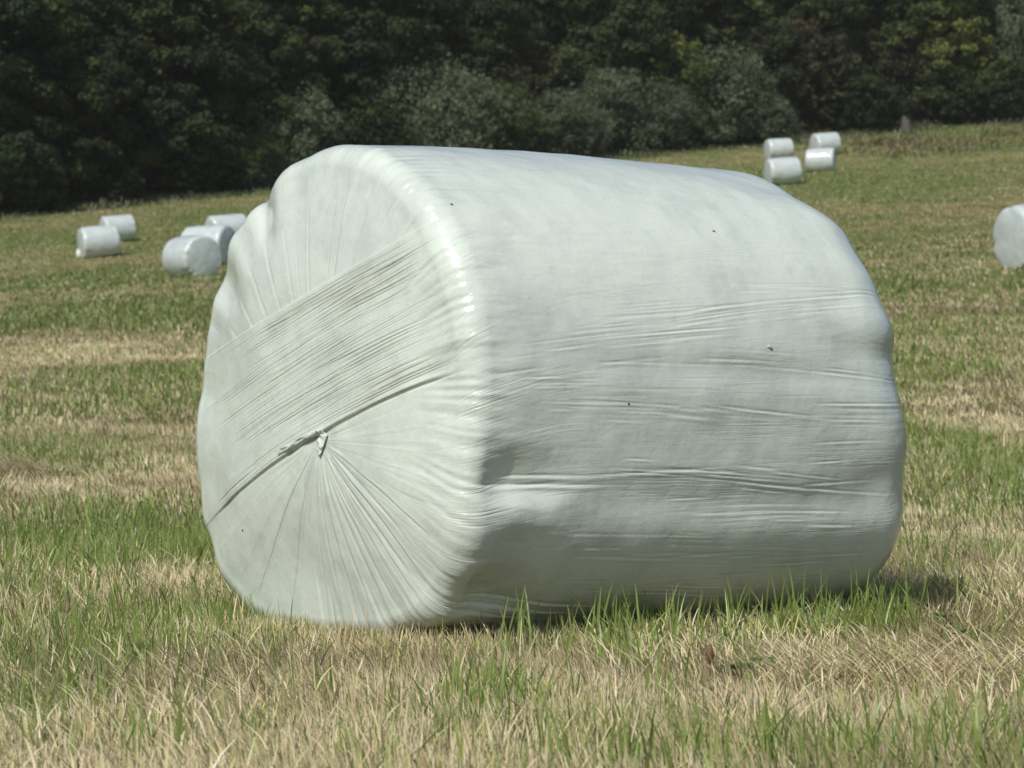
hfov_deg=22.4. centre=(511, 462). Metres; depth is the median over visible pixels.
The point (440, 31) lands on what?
broadleaf tree
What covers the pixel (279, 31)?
broadleaf tree
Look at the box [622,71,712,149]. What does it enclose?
willow shrub
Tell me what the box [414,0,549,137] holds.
broadleaf tree
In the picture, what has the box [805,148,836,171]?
wrapped bale
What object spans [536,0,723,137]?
broadleaf tree
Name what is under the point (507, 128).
willow shrub
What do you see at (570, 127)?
willow shrub
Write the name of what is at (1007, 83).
shrub
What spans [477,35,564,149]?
shrub
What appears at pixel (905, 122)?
tree stump
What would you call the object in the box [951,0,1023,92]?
broadleaf tree
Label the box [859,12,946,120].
shrub
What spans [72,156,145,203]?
shrub
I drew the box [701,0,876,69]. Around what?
broadleaf tree
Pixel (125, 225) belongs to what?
wrapped bale
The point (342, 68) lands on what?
broadleaf tree
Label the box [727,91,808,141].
willow shrub
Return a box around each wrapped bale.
[76,225,120,258]
[99,214,136,241]
[162,235,222,277]
[181,225,234,263]
[196,145,906,640]
[204,214,245,231]
[763,138,793,159]
[763,157,801,184]
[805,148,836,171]
[809,132,841,153]
[993,204,1023,268]
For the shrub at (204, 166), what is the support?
on the field
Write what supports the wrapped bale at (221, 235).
on the field
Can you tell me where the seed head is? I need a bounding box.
[705,643,713,682]
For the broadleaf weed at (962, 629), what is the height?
0.028 m
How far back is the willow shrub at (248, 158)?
123.89 m
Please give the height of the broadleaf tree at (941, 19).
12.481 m
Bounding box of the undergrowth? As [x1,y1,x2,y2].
[68,113,986,201]
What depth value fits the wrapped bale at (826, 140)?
132.25 m
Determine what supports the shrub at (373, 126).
on the field
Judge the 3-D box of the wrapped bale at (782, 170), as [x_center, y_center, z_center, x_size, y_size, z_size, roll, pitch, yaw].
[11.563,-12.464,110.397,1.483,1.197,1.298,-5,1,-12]
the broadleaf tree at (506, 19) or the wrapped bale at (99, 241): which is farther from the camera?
the broadleaf tree at (506, 19)
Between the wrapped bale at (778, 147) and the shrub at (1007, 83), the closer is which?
the wrapped bale at (778, 147)
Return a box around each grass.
[732,619,1023,690]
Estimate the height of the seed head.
0.085 m
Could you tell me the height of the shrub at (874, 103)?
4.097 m
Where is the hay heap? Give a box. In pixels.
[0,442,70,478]
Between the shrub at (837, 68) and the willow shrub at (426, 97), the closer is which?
the willow shrub at (426, 97)
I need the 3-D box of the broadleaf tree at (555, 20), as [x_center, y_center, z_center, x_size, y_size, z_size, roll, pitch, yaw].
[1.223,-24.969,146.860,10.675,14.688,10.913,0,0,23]
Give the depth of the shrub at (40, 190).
114.08 m
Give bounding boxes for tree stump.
[900,115,911,132]
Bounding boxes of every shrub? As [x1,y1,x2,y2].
[0,156,69,213]
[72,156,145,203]
[152,128,241,193]
[214,125,287,189]
[237,79,361,178]
[326,92,414,148]
[357,50,502,149]
[458,68,549,150]
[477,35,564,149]
[514,80,616,157]
[565,60,663,151]
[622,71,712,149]
[657,34,782,144]
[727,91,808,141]
[737,4,833,127]
[775,20,873,128]
[823,64,915,129]
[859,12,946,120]
[918,58,993,122]
[974,0,1023,91]
[974,47,1023,120]
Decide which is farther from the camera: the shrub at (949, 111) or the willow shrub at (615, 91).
the shrub at (949, 111)
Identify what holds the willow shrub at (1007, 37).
on the field
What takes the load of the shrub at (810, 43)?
on the field
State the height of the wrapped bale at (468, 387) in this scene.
1.258 m
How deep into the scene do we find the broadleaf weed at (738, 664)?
5.34 m
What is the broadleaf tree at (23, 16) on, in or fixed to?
on the field
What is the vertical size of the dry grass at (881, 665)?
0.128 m
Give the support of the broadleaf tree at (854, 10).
on the field
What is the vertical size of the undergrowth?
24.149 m
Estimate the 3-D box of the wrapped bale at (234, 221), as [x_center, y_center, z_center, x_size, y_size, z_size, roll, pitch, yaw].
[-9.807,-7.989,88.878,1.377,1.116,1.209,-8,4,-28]
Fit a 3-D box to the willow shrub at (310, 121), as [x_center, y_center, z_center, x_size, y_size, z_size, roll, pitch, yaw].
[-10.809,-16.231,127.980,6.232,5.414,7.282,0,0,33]
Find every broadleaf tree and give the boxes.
[0,0,70,213]
[0,0,151,202]
[55,0,268,193]
[168,0,352,153]
[248,1,408,124]
[292,0,459,137]
[382,1,477,102]
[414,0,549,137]
[479,0,636,96]
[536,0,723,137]
[644,0,811,109]
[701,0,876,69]
[731,0,919,92]
[860,0,994,112]
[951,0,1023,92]
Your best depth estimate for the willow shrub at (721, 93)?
141.97 m
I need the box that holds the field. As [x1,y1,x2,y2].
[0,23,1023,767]
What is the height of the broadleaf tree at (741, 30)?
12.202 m
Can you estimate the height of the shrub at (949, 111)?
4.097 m
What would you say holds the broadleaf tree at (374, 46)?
on the field
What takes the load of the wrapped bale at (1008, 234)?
on the field
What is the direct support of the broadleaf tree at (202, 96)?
on the field
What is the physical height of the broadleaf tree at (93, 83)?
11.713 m
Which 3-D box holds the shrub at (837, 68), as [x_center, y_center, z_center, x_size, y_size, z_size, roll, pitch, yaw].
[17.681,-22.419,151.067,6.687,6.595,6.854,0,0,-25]

